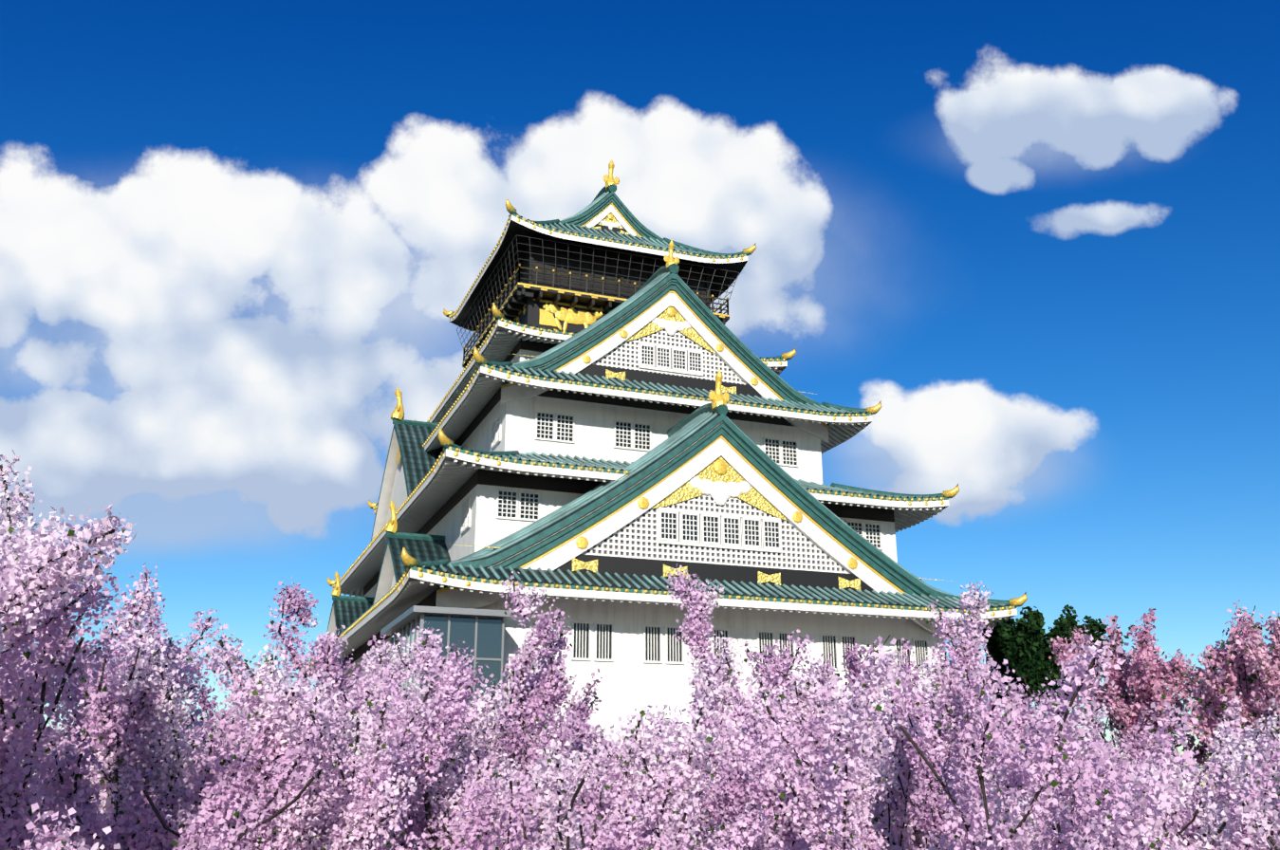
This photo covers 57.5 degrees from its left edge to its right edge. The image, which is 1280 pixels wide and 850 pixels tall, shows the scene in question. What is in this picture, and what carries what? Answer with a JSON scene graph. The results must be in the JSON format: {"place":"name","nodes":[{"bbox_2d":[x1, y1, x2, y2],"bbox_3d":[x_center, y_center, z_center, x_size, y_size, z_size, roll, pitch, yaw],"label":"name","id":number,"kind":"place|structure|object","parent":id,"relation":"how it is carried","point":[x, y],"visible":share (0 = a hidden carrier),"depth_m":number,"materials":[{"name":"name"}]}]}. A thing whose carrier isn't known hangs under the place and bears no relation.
{"place":"outdoors","nodes":[
{"label":"outdoors","id":0,"kind":"place"},
{"bbox_2d":[0,0,1279,788],"label":"sky","id":1,"kind":"structure","parent":0,"point":[1044,235],"materials":[{"name":"blue"}]},
{"label":"ground","id":2,"kind":"structure","parent":0,"visible":0},
{"bbox_2d":[0,463,1279,849],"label":"branches","id":3,"kind":"object","parent":2,"relation":"on","point":[425,794],"visible":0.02,"depth_m":11.54,"materials":[{"name":"plant"}]},
{"bbox_2d":[0,483,254,838],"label":"cherry tree","id":4,"kind":"object","parent":3,"relation":"on","point":[76,698],"visible":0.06,"depth_m":14.78,"materials":[{"name":"pink plant"}]},
{"bbox_2d":[47,579,255,849],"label":"blossom","id":5,"kind":"object","parent":3,"relation":"on","point":[139,687],"visible":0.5,"depth_m":11.85,"materials":[{"name":"pink plant"}]},
{"bbox_2d":[26,702,278,841],"bbox_3d":[-9.639,5.462,15.769,8.406,5.525,9.390,-13,-21,35],"label":"cherry tree","id":6,"kind":"object","parent":3,"relation":"on","point":[197,712],"depth_m":16.42,"materials":[{"name":"pink plant"}]},
{"bbox_2d":[72,640,237,816],"bbox_3d":[-8.572,8.097,26.947,6.624,6.285,10.661,-10,-20,29],"label":"cherry tree","id":7,"kind":"object","parent":3,"relation":"on","point":[208,706],"visible":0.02,"depth_m":27.00,"materials":[{"name":"pink plant"}]},
{"bbox_2d":[0,450,355,849],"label":"cherry tree","id":8,"kind":"object","parent":3,"relation":"on","point":[18,571],"visible":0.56,"depth_m":9.18,"materials":[{"name":"pink plant"}]},
{"bbox_2d":[13,660,471,848],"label":"blossom","id":9,"kind":"object","parent":3,"relation":"on","point":[204,714],"depth_m":20.23,"materials":[{"name":"pink plant"}]},
{"bbox_2d":[0,646,600,849],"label":"cherry tree","id":10,"kind":"object","parent":3,"relation":"on","point":[390,732],"visible":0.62,"depth_m":11.15,"materials":[{"name":"pink plant"}]},
{"bbox_2d":[241,576,444,847],"bbox_3d":[-3.764,4.797,13.644,2.777,6.101,1.973,-2,-17,6],"label":"blossom","id":11,"kind":"object","parent":3,"relation":"on","point":[333,668],"visible":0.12,"depth_m":14.28,"materials":[{"name":"pink plant"}]},
{"bbox_2d":[37,624,716,849],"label":"cherry tree","id":12,"kind":"object","parent":3,"relation":"on","point":[310,825],"visible":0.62,"depth_m":10.72,"materials":[{"name":"pink plant"}]},
{"bbox_2d":[165,634,629,819],"bbox_3d":[-6.061,9.220,27.541,12.832,7.852,8.181,16,-23,-41],"label":"cherry tree","id":13,"kind":"object","parent":3,"relation":"on","point":[582,710],"visible":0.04,"depth_m":27.95,"materials":[{"name":"pink plant"}]},
{"bbox_2d":[154,646,641,849],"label":"cherry tree","id":14,"kind":"object","parent":3,"relation":"on","point":[353,696],"depth_m":16.62,"materials":[{"name":"pink plant"}]},
{"bbox_2d":[355,629,473,849],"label":"cherry tree","id":15,"kind":"object","parent":3,"relation":"on","point":[389,656],"visible":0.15,"depth_m":14.64,"materials":[{"name":"pink plant"}]},
{"bbox_2d":[388,621,512,849],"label":"cherry tree","id":16,"kind":"object","parent":3,"relation":"on","point":[481,703],"visible":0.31,"depth_m":12.88,"materials":[{"name":"pink plant"}]},
{"bbox_2d":[436,653,573,849],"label":"cherry tree","id":17,"kind":"object","parent":3,"relation":"on","point":[488,738],"visible":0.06,"depth_m":15.44,"materials":[{"name":"pink plant"}]},
{"bbox_2d":[285,651,727,843],"bbox_3d":[-2.610,6.790,19.006,9.562,6.082,4.452,3,-18,-9],"label":"blossom","id":18,"kind":"object","parent":3,"relation":"on","point":[364,661],"depth_m":19.54,"materials":[{"name":"pink plant"}]},
{"bbox_2d":[487,571,602,849],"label":"cherry tree","id":19,"kind":"object","parent":3,"relation":"on","point":[559,691],"visible":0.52,"depth_m":14.97,"materials":[{"name":"pink plant"}]},
{"bbox_2d":[303,663,853,849],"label":"cherry tree","id":20,"kind":"object","parent":3,"relation":"on","point":[651,808],"visible":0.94,"depth_m":11.00,"materials":[{"name":"pink plant"}]},
{"bbox_2d":[634,563,792,847],"bbox_3d":[0.984,4.939,14.918,2.309,6.461,2.132,-5,-18,15],"label":"blossom","id":21,"kind":"object","parent":3,"relation":"on","point":[694,625],"visible":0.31,"depth_m":15.43,"materials":[{"name":"pink plant"}]},
{"bbox_2d":[497,657,1004,849],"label":"cherry tree","id":22,"kind":"object","parent":3,"relation":"on","point":[578,735],"visible":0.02,"depth_m":19.96,"materials":[{"name":"pink plant"}]},
{"bbox_2d":[665,635,898,846],"bbox_3d":[4.345,8.959,30.148,9.477,6.194,6.869,20,-26,-48],"label":"blossom","id":23,"kind":"object","parent":3,"relation":"on","point":[855,670],"visible":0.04,"depth_m":27.30,"materials":[{"name":"pink plant"}]},
{"bbox_2d":[748,629,894,846],"bbox_3d":[2.144,5.487,14.350,1.558,5.916,2.332,-11,-20,31],"label":"cherry tree","id":24,"kind":"object","parent":3,"relation":"on","point":[792,701],"visible":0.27,"depth_m":14.81,"materials":[{"name":"pink plant"}]},
{"bbox_2d":[513,618,1242,849],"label":"cherry tree","id":25,"kind":"object","parent":3,"relation":"on","point":[1149,796],"visible":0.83,"depth_m":9.89,"materials":[{"name":"pink plant"}]},
{"bbox_2d":[738,646,1156,849],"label":"blossom","id":26,"kind":"object","parent":3,"relation":"on","point":[912,708],"visible":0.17,"depth_m":18.77,"materials":[{"name":"pink plant"}]},
{"bbox_2d":[846,580,1061,849],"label":"blossom","id":27,"kind":"object","parent":3,"relation":"on","point":[958,679],"visible":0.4,"depth_m":14.64,"materials":[{"name":"pink plant"}]},
{"bbox_2d":[845,637,1204,844],"bbox_3d":[8.247,8.399,29.141,9.085,5.987,8.177,-13,-22,36],"label":"blossom","id":28,"kind":"object","parent":3,"relation":"on","point":[906,666],"visible":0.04,"depth_m":29.45,"materials":[{"name":"pink plant"}]},
{"bbox_2d":[967,604,1129,708],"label":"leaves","id":29,"kind":"object","parent":3,"relation":"on","point":[1011,642],"visible":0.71,"depth_m":64.28,"materials":[{"name":"green plant"}]},
{"bbox_2d":[863,698,1279,849],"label":"blossom","id":30,"kind":"object","parent":3,"relation":"on","point":[1251,780],"visible":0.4,"depth_m":12.88,"materials":[{"name":"pink plant"}]},
{"bbox_2d":[909,684,1279,849],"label":"blossom","id":31,"kind":"object","parent":3,"relation":"on","point":[1220,792],"visible":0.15,"depth_m":20.03,"materials":[{"name":"pink plant"}]},
{"bbox_2d":[1048,624,1252,773],"bbox_3d":[18.151,9.846,40.057,8.933,6.485,7.570,7,-18,-20],"label":"cherry tree","id":32,"kind":"object","parent":3,"relation":"on","point":[1145,682],"visible":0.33,"depth_m":36.91,"materials":[{"name":"pink plant"}]},
{"bbox_2d":[1069,608,1279,803],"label":"blossom","id":33,"kind":"object","parent":3,"relation":"on","point":[1265,666],"visible":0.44,"depth_m":35.96,"materials":[{"name":"pink plant"}]},
{"bbox_2d":[1165,599,1279,758],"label":"cherry tree","id":34,"kind":"object","parent":3,"relation":"on","point":[1230,659],"visible":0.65,"depth_m":34.53,"materials":[{"name":"pink plant"}]},
{"bbox_2d":[1214,760,1279,846],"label":"blossom","id":35,"kind":"object","parent":3,"relation":"on","point":[1272,798],"visible":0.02,"depth_m":14.93,"materials":[{"name":"pink plant"}]},
{"bbox_2d":[1223,787,1279,849],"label":"blossom","id":36,"kind":"object","parent":3,"relation":"on","point":[1250,826],"visible":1,"depth_m":9.47,"materials":[{"name":"pink plant"}]},
{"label":"stone base","id":37,"kind":"object","parent":2,"relation":"on","visible":0},
{"bbox_2d":[380,605,515,748],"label":"glass enclosure","id":38,"kind":"object","parent":37,"relation":"on","point":[480,632],"visible":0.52,"depth_m":53.31,"materials":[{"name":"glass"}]},
{"bbox_2d":[339,234,946,792],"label":"walls","id":39,"kind":"structure","parent":37,"relation":"on","point":[634,652],"depth_m":63.23,"materials":[{"name":"paint"}]},
{"bbox_2d":[456,234,739,371],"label":"top floor","id":40,"kind":"structure","parent":39,"relation":"on","point":[518,298],"depth_m":79.97,"materials":[{"name":"wood"}]},
{"bbox_2d":[323,159,967,671],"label":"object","id":41,"kind":"object","parent":39,"relation":"on","point":[714,505],"visible":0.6,"depth_m":63.64,"materials":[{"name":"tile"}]},
{"bbox_2d":[297,190,1012,669],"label":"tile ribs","id":42,"kind":"object","parent":39,"relation":"on","point":[653,454],"visible":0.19,"depth_m":63.80,"materials":[{"name":"tile"}]},
{"bbox_2d":[311,330,1008,675],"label":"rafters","id":43,"kind":"object","parent":39,"relation":"attached to","point":[448,482],"visible":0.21,"depth_m":69.07,"materials":[{"name":"wood"}]},
{"bbox_2d":[293,193,1027,677],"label":"roofs","id":44,"kind":"structure","parent":39,"relation":"on","point":[527,230],"depth_m":65.29,"materials":[{"name":"tile"}]}
]}

